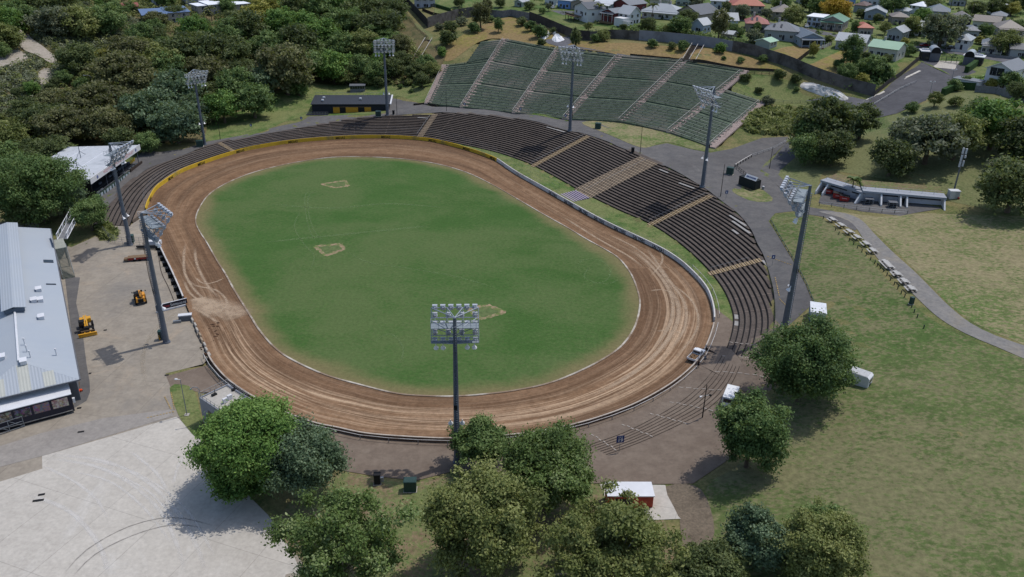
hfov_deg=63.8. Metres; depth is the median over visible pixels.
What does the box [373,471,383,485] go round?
electrical cabinet
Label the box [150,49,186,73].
forest tree
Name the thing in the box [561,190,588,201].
crossing steps
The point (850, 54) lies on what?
garden tree
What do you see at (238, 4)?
house
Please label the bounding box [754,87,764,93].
shrub
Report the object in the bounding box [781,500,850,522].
tree
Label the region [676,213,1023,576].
lawn
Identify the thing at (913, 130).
tree
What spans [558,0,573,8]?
house
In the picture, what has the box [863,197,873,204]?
wire cage
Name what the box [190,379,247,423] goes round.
control block
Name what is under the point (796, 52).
lawn
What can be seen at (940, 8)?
house
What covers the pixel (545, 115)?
lawn
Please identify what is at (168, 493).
tyre mark
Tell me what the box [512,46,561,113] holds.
bank stair
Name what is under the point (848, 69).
garden tree
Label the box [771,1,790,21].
house
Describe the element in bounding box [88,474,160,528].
tyre mark
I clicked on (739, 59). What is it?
shrub
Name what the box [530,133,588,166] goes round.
aisle stair
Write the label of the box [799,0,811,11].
garden tree
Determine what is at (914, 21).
garden tree
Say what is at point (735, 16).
house
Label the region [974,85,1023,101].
garden fence
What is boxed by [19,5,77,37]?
forest tree
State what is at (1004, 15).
house
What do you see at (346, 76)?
forest tree
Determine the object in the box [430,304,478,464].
floodlight mast
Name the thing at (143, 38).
forest tree
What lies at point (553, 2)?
house
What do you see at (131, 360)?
pit yard
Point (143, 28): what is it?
forest tree
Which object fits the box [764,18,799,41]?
house
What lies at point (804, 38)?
house
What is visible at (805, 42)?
window
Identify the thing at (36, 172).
tree
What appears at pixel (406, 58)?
forest tree
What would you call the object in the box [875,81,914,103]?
guard rail
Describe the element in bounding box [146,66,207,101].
forest tree
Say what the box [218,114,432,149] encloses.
terrace
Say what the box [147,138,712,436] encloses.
dirt track
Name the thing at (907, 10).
house
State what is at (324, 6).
forest tree
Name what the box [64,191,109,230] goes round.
tree
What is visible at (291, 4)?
forest tree
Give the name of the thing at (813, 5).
garden tree
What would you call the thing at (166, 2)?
forest tree
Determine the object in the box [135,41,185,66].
forest tree
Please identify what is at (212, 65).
forest tree
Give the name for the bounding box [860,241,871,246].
picnic table
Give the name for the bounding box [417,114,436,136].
aisle stair
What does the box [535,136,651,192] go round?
terrace
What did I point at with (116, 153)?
floodlight mast
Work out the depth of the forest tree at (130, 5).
398.36 m
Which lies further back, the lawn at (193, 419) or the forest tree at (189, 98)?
the forest tree at (189, 98)
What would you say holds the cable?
on the pit yard at (131, 360)
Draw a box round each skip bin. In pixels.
[823,186,832,193]
[833,191,843,198]
[839,193,849,201]
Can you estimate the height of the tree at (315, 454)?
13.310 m
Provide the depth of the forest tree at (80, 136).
284.08 m
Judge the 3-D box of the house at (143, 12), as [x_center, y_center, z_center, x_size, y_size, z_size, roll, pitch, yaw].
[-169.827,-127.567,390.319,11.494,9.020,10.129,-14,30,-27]
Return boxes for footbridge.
[50,211,75,278]
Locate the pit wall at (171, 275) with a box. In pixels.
[155,241,183,298]
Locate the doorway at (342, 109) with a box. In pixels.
[340,107,345,112]
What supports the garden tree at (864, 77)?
on the lawn at (572, 22)
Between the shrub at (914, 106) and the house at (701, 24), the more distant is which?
the house at (701, 24)
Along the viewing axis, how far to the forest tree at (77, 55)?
318.45 m
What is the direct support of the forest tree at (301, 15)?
on the ground at (274, 508)
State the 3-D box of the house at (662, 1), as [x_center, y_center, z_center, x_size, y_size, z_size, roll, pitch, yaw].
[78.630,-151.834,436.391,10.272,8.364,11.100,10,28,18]
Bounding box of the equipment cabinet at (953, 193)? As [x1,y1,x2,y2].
[947,189,960,198]
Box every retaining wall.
[413,102,436,106]
[630,54,683,59]
[693,60,775,71]
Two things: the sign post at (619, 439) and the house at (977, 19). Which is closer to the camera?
the sign post at (619, 439)
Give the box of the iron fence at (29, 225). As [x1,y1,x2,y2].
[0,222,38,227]
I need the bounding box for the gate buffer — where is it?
[173,313,191,323]
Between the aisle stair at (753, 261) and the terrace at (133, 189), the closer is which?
the aisle stair at (753, 261)
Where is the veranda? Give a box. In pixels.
[0,383,75,431]
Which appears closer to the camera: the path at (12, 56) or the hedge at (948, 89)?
the hedge at (948, 89)
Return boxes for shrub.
[403,78,412,84]
[434,23,443,29]
[437,46,447,56]
[438,30,457,45]
[443,20,459,30]
[456,16,467,25]
[466,21,480,32]
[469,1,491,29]
[493,17,504,32]
[515,16,527,25]
[523,20,536,30]
[532,24,549,37]
[537,38,546,45]
[549,27,556,33]
[569,26,582,47]
[590,33,600,41]
[597,28,610,41]
[647,39,658,47]
[667,41,677,49]
[676,40,689,50]
[712,42,727,52]
[737,56,745,62]
[739,74,751,81]
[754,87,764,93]
[758,54,767,61]
[760,95,775,105]
[773,69,786,79]
[790,73,802,82]
[903,101,920,112]
[928,91,945,106]
[946,95,965,106]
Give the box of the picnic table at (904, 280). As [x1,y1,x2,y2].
[897,278,910,284]
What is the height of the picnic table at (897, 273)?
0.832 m
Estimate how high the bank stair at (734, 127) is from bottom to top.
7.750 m
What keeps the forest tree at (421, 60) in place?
on the ground at (274, 508)
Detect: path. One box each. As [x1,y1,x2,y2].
[0,50,27,65]
[20,30,56,61]
[38,68,50,83]
[132,153,223,222]
[545,37,636,56]
[706,308,732,353]
[807,96,868,105]
[819,211,1023,357]
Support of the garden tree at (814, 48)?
on the lawn at (572, 22)
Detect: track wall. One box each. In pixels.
[145,135,496,209]
[207,322,714,442]
[497,158,714,321]
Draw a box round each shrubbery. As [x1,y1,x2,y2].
[534,0,1023,57]
[610,23,746,42]
[832,63,895,89]
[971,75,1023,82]
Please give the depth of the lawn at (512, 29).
351.80 m
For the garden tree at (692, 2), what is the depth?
404.54 m
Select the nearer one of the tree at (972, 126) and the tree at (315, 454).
the tree at (315, 454)
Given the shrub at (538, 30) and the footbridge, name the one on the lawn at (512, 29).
the shrub at (538, 30)
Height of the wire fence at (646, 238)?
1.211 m
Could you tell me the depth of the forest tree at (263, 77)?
330.42 m
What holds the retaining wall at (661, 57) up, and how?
on the lawn at (512, 29)
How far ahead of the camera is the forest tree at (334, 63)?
356.14 m
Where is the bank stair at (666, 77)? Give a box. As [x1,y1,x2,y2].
[618,57,686,120]
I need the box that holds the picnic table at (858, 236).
[851,234,862,239]
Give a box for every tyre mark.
[41,498,103,555]
[54,470,100,505]
[83,463,177,546]
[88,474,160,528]
[92,458,197,545]
[108,470,171,516]
[122,467,200,531]
[136,455,164,486]
[183,252,198,293]
[194,297,215,313]
[204,301,242,315]
[573,223,632,258]
[620,297,679,381]
[646,261,673,335]
[654,258,686,335]
[682,291,698,346]
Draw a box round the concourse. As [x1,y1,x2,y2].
[65,98,811,324]
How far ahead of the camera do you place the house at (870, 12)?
404.53 m
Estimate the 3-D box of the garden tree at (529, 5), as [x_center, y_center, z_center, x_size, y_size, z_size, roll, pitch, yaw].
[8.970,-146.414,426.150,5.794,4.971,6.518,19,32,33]
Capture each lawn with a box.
[170,384,202,438]
[205,81,433,140]
[281,473,675,576]
[415,23,432,43]
[434,0,1023,89]
[444,17,783,70]
[529,113,568,120]
[537,9,571,21]
[582,121,716,151]
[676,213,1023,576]
[732,74,815,106]
[732,186,772,201]
[761,90,1023,214]
[774,46,808,58]
[810,50,865,73]
[841,212,1023,344]
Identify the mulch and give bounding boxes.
[666,484,713,548]
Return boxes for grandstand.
[53,144,141,199]
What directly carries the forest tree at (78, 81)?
on the ground at (274, 508)
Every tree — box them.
[0,0,37,16]
[0,5,29,31]
[0,21,26,48]
[0,42,12,57]
[0,113,8,119]
[0,119,33,143]
[0,138,24,160]
[0,151,93,226]
[0,188,58,227]
[3,94,55,116]
[3,116,25,126]
[4,136,47,162]
[9,87,24,95]
[10,101,68,131]
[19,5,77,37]
[21,24,34,33]
[22,0,50,10]
[22,80,41,95]
[22,103,106,143]
[29,134,78,156]
[33,87,74,105]
[39,0,85,8]
[39,178,89,215]
[43,83,56,88]
[48,77,62,86]
[50,40,99,72]
[53,69,73,83]
[55,79,131,111]
[58,4,100,38]
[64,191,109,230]
[70,76,90,88]
[71,118,90,140]
[72,104,135,142]
[76,71,93,80]
[82,48,157,84]
[87,1,129,34]
[92,45,108,62]
[93,0,103,6]
[98,35,153,55]
[99,125,136,145]
[106,35,123,40]
[108,66,165,92]
[109,0,122,5]
[113,86,177,129]
[117,4,130,13]
[121,88,146,108]
[123,0,136,11]
[123,21,161,38]
[132,130,161,152]
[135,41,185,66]
[138,36,152,41]
[141,10,168,22]
[145,17,166,29]
[145,26,169,39]
[145,102,210,143]
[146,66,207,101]
[149,29,226,60]
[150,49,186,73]
[154,0,176,5]
[154,35,169,41]
[161,4,186,14]
[172,13,213,35]
[175,91,210,115]
[177,387,308,493]
[181,53,232,80]
[198,80,222,98]
[201,86,240,123]
[202,32,256,60]
[203,5,216,19]
[208,16,247,37]
[210,465,276,504]
[211,69,230,85]
[213,66,260,94]
[217,0,236,11]
[219,9,237,16]
[221,8,268,40]
[226,57,254,70]
[233,82,277,117]
[238,0,270,22]
[242,0,283,10]
[244,39,316,94]
[245,64,279,93]
[248,28,285,54]
[255,407,354,502]
[255,482,430,576]
[263,5,298,35]
[277,22,324,51]
[278,0,314,14]
[289,81,308,95]
[292,9,318,24]
[296,0,335,17]
[304,16,341,42]
[306,49,324,78]
[308,40,330,53]
[314,48,352,83]
[317,0,348,10]
[319,7,356,32]
[324,30,357,59]
[336,64,359,84]
[338,5,368,33]
[340,0,383,13]
[343,53,370,78]
[344,27,381,55]
[350,8,409,31]
[357,21,386,35]
[359,74,373,85]
[363,60,387,78]
[368,36,399,55]
[370,0,410,13]
[370,53,386,61]
[372,76,384,87]
[377,27,400,37]
[379,56,404,78]
[387,33,411,51]
[392,50,414,66]
[402,61,426,77]
[412,71,432,87]
[415,450,552,576]
[416,54,436,64]
[423,60,442,74]
[444,410,511,465]
[453,0,465,5]
[482,0,492,14]
[494,0,504,7]
[496,416,599,515]
[524,1,536,9]
[529,476,697,576]
[539,7,546,12]
[545,3,552,8]
[582,22,593,30]
[619,24,627,29]
[635,16,656,30]
[647,2,658,16]
[661,24,672,32]
[664,534,752,576]
[667,15,691,32]
[678,8,698,21]
[686,0,705,4]
[709,5,731,37]
[710,385,795,480]
[718,501,789,574]
[721,0,731,11]
[727,22,739,30]
[735,4,750,19]
[735,27,745,35]
[740,308,866,404]
[744,28,763,42]
[752,21,761,31]
[761,8,772,18]
[765,495,873,576]
[770,0,792,6]
[781,4,806,23]
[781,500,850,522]
[786,131,822,165]
[787,118,827,141]
[788,93,871,144]
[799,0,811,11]
[805,0,825,13]
[809,41,820,56]
[813,127,856,166]
[818,0,854,19]
[823,34,835,43]
[833,59,843,68]
[835,62,858,77]
[836,32,867,64]
[846,175,863,187]
[847,100,883,138]
[849,106,871,139]
[850,19,859,31]
[854,72,870,81]
[856,8,865,17]
[856,53,887,75]
[861,52,871,58]
[866,136,924,177]
[872,13,885,21]
[872,64,895,79]
[878,0,908,12]
[878,22,892,33]
[881,53,893,62]
[887,115,932,146]
[888,112,978,164]
[899,37,910,43]
[901,15,922,35]
[905,0,922,7]
[905,44,919,55]
[911,7,932,20]
[917,11,973,46]
[923,0,942,6]
[940,109,992,159]
[946,78,964,90]
[956,95,993,123]
[957,9,971,15]
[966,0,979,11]
[966,96,1023,150]
[967,0,988,14]
[973,153,1023,217]
[974,35,984,43]
[977,22,995,36]
[984,0,1010,12]
[984,78,998,86]
[984,157,1000,171]
[988,28,1023,53]
[989,113,1023,159]
[996,71,1023,87]
[1005,1,1021,15]
[1005,80,1023,100]
[1006,0,1023,10]
[1012,19,1023,26]
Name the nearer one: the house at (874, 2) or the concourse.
the concourse
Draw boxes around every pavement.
[0,277,89,432]
[0,409,172,466]
[166,365,221,391]
[214,320,782,483]
[600,484,680,519]
[698,332,781,391]
[738,327,773,372]
[934,61,959,68]
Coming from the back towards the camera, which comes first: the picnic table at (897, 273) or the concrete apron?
the picnic table at (897, 273)
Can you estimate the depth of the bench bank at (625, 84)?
319.21 m
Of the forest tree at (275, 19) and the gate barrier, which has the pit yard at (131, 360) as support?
the gate barrier
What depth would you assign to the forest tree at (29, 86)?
303.47 m
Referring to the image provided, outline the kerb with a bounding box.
[195,156,640,396]
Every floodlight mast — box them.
[103,140,133,245]
[137,202,172,343]
[185,69,207,144]
[373,38,394,115]
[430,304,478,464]
[558,45,582,131]
[692,85,722,187]
[780,176,811,326]
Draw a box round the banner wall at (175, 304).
[156,298,186,312]
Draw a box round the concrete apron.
[0,417,298,576]
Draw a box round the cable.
[158,250,173,300]
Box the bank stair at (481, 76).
[460,39,508,107]
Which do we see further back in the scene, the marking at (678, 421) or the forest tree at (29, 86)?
the forest tree at (29, 86)
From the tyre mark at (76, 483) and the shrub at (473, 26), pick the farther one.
the shrub at (473, 26)
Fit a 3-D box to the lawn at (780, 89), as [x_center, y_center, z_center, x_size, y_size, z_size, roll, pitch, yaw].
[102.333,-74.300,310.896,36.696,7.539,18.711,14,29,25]
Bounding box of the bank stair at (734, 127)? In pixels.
[710,99,765,148]
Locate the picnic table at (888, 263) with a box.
[878,259,895,268]
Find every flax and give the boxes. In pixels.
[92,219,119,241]
[740,104,811,135]
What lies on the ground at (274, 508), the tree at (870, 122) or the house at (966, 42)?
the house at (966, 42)
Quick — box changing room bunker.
[815,173,946,210]
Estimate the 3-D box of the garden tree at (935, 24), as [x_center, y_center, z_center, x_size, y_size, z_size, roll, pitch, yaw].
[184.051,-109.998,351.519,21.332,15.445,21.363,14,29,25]
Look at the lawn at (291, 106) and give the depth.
328.42 m
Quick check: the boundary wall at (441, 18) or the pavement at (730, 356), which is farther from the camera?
the boundary wall at (441, 18)
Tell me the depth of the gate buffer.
177.12 m
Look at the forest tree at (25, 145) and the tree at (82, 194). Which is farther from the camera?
the forest tree at (25, 145)
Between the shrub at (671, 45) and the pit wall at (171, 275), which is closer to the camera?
the pit wall at (171, 275)
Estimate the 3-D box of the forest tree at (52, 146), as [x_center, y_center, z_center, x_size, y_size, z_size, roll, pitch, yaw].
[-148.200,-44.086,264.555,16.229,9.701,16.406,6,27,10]
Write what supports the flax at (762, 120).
on the ground at (274, 508)
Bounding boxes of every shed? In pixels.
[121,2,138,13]
[513,0,528,6]
[721,30,737,39]
[754,37,778,48]
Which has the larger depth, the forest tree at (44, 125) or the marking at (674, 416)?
the forest tree at (44, 125)
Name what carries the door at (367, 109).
in the clubroom
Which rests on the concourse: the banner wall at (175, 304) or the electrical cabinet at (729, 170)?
the electrical cabinet at (729, 170)
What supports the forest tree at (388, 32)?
on the ground at (274, 508)
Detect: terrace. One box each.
[93,142,231,225]
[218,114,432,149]
[420,112,590,165]
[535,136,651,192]
[585,159,713,223]
[651,195,764,272]
[712,260,773,356]
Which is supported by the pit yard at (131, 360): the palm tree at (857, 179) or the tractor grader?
the tractor grader
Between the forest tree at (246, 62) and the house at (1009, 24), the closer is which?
the forest tree at (246, 62)
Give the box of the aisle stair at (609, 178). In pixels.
[575,156,656,197]
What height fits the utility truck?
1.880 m
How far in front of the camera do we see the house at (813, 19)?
382.44 m
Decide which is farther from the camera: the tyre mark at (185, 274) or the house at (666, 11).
the house at (666, 11)
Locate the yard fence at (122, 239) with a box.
[102,227,143,245]
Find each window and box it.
[350,86,364,88]
[802,40,820,45]
[989,66,1004,76]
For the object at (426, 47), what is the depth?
381.72 m
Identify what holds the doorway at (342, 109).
in the clubroom
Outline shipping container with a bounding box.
[738,174,760,189]
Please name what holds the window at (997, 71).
in the house at (1016, 65)
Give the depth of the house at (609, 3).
416.69 m
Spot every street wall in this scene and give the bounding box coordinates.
[951,49,979,53]
[985,53,1017,58]
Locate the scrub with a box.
[0,0,445,146]
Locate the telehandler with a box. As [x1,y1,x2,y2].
[131,290,146,304]
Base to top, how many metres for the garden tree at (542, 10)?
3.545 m
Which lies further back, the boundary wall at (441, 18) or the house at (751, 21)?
the boundary wall at (441, 18)
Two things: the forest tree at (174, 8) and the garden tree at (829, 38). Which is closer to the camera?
the garden tree at (829, 38)
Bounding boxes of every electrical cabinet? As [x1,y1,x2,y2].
[126,234,134,243]
[157,329,161,340]
[196,139,203,146]
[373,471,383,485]
[375,111,380,116]
[403,477,417,492]
[595,122,600,128]
[726,166,734,175]
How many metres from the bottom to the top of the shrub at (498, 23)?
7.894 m
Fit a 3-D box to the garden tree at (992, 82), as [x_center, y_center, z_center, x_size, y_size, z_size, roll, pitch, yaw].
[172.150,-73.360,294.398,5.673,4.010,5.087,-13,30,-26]
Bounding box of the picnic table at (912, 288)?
[904,285,917,291]
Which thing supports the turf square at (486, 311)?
on the infield
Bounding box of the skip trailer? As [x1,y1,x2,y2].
[124,254,147,261]
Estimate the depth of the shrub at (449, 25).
391.62 m
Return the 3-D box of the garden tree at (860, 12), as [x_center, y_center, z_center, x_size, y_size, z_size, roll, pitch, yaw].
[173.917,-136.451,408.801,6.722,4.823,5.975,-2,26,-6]
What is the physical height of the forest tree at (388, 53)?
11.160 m
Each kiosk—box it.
[605,482,654,507]
[808,301,826,319]
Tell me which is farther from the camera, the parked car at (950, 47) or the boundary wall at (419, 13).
the boundary wall at (419, 13)
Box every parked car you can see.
[919,42,929,46]
[944,45,954,48]
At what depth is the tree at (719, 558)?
104.25 m
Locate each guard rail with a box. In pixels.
[203,322,718,444]
[692,265,719,316]
[819,202,907,213]
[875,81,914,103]
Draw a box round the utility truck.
[687,347,705,361]
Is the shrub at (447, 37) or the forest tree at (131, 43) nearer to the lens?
the forest tree at (131, 43)
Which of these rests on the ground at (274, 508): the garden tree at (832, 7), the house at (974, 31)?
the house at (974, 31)
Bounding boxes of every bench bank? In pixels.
[429,59,491,107]
[463,39,557,112]
[467,40,502,62]
[515,49,617,119]
[567,55,681,122]
[621,60,743,132]
[670,89,760,145]
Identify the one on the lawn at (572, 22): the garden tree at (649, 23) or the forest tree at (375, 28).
the garden tree at (649, 23)
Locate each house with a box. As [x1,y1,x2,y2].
[138,8,166,23]
[160,5,190,22]
[182,0,201,5]
[189,2,207,14]
[198,0,226,14]
[232,1,250,9]
[414,0,434,8]
[545,0,557,4]
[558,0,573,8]
[565,1,606,22]
[571,0,592,9]
[595,0,616,8]
[599,7,620,24]
[614,0,647,10]
[614,5,641,25]
[640,0,680,18]
[650,0,670,5]
[676,0,694,5]
[677,3,717,20]
[691,17,710,34]
[710,0,729,8]
[724,12,739,24]
[729,0,765,15]
[744,12,769,32]
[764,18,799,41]
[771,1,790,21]
[794,27,824,48]
[807,13,829,27]
[819,13,849,31]
[835,32,871,51]
[852,22,874,34]
[853,1,872,11]
[860,0,880,5]
[864,5,887,20]
[868,36,907,61]
[887,25,910,40]
[888,12,908,24]
[893,7,912,16]
[911,1,929,13]
[911,21,925,35]
[919,45,941,61]
[926,4,950,14]
[930,33,947,46]
[949,0,966,5]
[953,57,1023,88]
[954,33,975,49]
[955,11,972,25]
[962,25,980,38]
[962,49,986,65]
[972,14,1002,27]
[980,38,1001,54]
[991,11,1007,20]
[991,19,1023,37]
[1005,43,1023,57]
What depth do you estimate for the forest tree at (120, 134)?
271.77 m
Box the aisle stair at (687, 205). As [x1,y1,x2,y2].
[647,194,712,224]
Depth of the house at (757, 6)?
407.10 m
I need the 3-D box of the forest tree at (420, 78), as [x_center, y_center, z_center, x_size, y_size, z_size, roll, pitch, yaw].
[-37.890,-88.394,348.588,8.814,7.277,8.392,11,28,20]
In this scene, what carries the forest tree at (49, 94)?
on the ground at (274, 508)
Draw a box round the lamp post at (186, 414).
[174,378,189,415]
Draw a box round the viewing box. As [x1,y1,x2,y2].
[349,84,364,91]
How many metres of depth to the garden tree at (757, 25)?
365.06 m
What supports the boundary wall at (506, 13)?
on the ground at (274, 508)
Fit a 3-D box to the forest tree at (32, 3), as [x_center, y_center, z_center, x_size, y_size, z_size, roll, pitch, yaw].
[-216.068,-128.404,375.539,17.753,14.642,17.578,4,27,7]
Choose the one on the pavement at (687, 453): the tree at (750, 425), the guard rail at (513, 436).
the guard rail at (513, 436)
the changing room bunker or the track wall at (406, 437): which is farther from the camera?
the changing room bunker
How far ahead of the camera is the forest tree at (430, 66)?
355.06 m
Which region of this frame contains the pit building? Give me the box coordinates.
[0,222,80,400]
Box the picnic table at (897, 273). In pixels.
[889,270,902,276]
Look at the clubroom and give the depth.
326.60 m
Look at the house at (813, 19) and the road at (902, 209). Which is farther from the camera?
the house at (813, 19)
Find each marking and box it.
[592,356,721,443]
[594,357,724,445]
[596,361,726,447]
[597,365,728,449]
[602,364,732,450]
[603,366,735,452]
[606,359,742,454]
[866,70,919,99]
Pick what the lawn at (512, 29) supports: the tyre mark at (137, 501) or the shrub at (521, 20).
the shrub at (521, 20)
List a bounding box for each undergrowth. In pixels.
[0,0,438,138]
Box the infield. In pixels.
[196,157,638,394]
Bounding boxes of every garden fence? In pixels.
[422,8,439,14]
[433,3,454,10]
[798,49,813,59]
[818,42,831,49]
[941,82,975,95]
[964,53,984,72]
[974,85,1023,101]
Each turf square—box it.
[313,243,344,255]
[321,180,349,187]
[468,304,505,319]
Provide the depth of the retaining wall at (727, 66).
326.36 m
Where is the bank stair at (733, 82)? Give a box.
[666,70,748,132]
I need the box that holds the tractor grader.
[78,315,97,337]
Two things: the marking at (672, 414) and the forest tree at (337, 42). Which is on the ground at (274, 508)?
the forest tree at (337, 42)
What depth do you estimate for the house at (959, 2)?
449.91 m
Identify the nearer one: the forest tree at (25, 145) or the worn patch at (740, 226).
the worn patch at (740, 226)
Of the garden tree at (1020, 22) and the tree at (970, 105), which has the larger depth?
the garden tree at (1020, 22)
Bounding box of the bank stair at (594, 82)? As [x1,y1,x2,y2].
[562,55,623,119]
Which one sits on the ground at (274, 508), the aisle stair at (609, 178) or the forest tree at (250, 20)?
the forest tree at (250, 20)
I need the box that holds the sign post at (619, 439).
[616,436,624,450]
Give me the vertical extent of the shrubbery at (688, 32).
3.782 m
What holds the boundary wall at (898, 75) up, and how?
on the ground at (274, 508)
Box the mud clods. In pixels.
[200,322,219,363]
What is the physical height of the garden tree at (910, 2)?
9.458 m
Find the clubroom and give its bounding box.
[306,93,392,115]
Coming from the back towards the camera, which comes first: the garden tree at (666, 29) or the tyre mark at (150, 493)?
the garden tree at (666, 29)
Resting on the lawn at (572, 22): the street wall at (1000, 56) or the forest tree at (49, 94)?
the street wall at (1000, 56)
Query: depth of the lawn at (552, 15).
409.69 m
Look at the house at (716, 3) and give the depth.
424.31 m
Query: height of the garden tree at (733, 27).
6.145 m
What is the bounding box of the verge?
[455,143,732,320]
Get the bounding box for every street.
[551,10,573,14]
[739,19,870,43]
[916,46,1010,61]
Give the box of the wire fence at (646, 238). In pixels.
[599,214,691,266]
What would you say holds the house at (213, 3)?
on the ground at (274, 508)
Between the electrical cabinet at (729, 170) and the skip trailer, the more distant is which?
the electrical cabinet at (729, 170)
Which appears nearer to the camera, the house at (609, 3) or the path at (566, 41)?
the path at (566, 41)
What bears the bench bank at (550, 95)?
on the concourse
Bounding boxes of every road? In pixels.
[762,163,856,229]
[767,60,975,170]
[818,191,940,215]
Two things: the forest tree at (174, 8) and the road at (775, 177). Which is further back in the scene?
the forest tree at (174, 8)
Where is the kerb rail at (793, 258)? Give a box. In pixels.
[770,220,814,301]
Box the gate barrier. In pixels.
[136,240,161,248]
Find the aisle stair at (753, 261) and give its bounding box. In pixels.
[708,257,761,275]
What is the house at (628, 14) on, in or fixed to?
on the ground at (274, 508)
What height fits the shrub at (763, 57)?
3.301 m
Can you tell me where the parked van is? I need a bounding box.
[722,384,739,406]
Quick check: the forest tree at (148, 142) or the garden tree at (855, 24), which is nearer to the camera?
the forest tree at (148, 142)
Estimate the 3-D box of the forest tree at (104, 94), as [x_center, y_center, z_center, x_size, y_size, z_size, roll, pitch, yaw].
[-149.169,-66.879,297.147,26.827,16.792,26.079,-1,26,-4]
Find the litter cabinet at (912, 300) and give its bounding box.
[908,296,914,304]
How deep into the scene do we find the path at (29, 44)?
339.72 m
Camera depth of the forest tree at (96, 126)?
277.50 m
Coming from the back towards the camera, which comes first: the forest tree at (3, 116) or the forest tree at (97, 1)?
the forest tree at (97, 1)
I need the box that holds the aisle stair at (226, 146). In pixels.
[218,142,233,150]
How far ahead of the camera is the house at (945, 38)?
355.26 m
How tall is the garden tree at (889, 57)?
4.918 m
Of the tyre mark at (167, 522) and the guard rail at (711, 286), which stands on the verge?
the guard rail at (711, 286)
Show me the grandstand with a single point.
(92, 159)
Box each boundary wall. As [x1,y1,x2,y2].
[403,0,427,27]
[427,7,473,27]
[474,9,528,19]
[529,11,589,40]
[590,29,638,40]
[639,30,732,50]
[732,40,875,95]
[874,56,919,95]
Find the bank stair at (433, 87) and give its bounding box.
[424,65,447,103]
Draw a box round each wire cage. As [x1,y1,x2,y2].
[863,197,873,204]
[887,200,897,207]
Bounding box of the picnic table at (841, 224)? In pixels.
[835,222,846,227]
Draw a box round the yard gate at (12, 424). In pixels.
[0,416,24,433]
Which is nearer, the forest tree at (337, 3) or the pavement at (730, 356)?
the pavement at (730, 356)
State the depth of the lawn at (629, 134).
286.77 m
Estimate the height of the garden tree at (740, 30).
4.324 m
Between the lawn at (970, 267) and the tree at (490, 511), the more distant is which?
the lawn at (970, 267)
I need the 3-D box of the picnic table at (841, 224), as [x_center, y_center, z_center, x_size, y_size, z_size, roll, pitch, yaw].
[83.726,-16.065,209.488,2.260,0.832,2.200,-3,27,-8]
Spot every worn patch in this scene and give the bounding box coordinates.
[729,215,746,225]
[732,221,750,232]
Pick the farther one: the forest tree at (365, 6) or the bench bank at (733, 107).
the forest tree at (365, 6)
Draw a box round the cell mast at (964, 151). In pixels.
[953,148,967,188]
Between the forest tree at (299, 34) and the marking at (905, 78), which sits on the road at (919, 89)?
the marking at (905, 78)
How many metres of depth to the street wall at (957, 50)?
347.19 m
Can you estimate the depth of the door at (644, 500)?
122.43 m
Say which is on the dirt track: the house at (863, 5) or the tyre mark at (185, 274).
the tyre mark at (185, 274)
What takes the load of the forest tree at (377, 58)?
on the ground at (274, 508)
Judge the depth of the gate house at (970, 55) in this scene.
327.62 m
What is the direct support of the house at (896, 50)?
on the ground at (274, 508)
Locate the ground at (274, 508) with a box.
[0,0,1023,541]
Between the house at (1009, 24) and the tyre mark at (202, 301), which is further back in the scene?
the house at (1009, 24)
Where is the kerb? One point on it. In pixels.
(288, 357)
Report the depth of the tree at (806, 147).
251.04 m
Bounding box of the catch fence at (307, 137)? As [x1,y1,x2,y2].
[143,126,497,209]
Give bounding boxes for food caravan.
[842,366,873,387]
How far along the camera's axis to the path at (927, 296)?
174.10 m
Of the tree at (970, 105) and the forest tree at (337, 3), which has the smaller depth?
the tree at (970, 105)
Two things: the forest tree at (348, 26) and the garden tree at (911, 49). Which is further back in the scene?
the forest tree at (348, 26)
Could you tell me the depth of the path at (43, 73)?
318.49 m
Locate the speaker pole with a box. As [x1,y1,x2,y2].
[699,385,711,417]
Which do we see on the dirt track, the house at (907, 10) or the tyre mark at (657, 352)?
the tyre mark at (657, 352)
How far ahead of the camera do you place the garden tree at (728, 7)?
401.64 m
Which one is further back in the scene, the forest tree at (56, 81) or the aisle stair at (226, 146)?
the forest tree at (56, 81)
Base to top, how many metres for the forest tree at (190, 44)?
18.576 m
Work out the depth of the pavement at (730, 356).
160.03 m
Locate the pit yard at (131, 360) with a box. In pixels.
[0,219,301,576]
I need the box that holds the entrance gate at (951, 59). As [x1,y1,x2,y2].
[941,55,962,63]
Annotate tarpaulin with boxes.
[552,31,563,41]
[800,82,847,99]
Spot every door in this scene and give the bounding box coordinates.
[333,107,339,112]
[346,107,357,112]
[364,107,370,111]
[642,499,647,507]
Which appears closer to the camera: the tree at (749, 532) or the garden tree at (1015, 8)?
the tree at (749, 532)
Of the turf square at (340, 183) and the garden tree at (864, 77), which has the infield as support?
the turf square at (340, 183)
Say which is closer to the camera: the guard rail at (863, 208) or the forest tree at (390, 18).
the guard rail at (863, 208)
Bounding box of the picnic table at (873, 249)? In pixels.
[867,247,878,253]
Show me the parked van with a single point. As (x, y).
(729, 391)
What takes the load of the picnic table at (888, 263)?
on the path at (927, 296)
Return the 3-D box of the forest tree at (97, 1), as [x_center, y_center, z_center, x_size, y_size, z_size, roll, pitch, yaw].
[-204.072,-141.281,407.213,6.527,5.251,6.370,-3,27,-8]
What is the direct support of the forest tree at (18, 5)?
on the ground at (274, 508)
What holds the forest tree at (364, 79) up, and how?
on the ground at (274, 508)

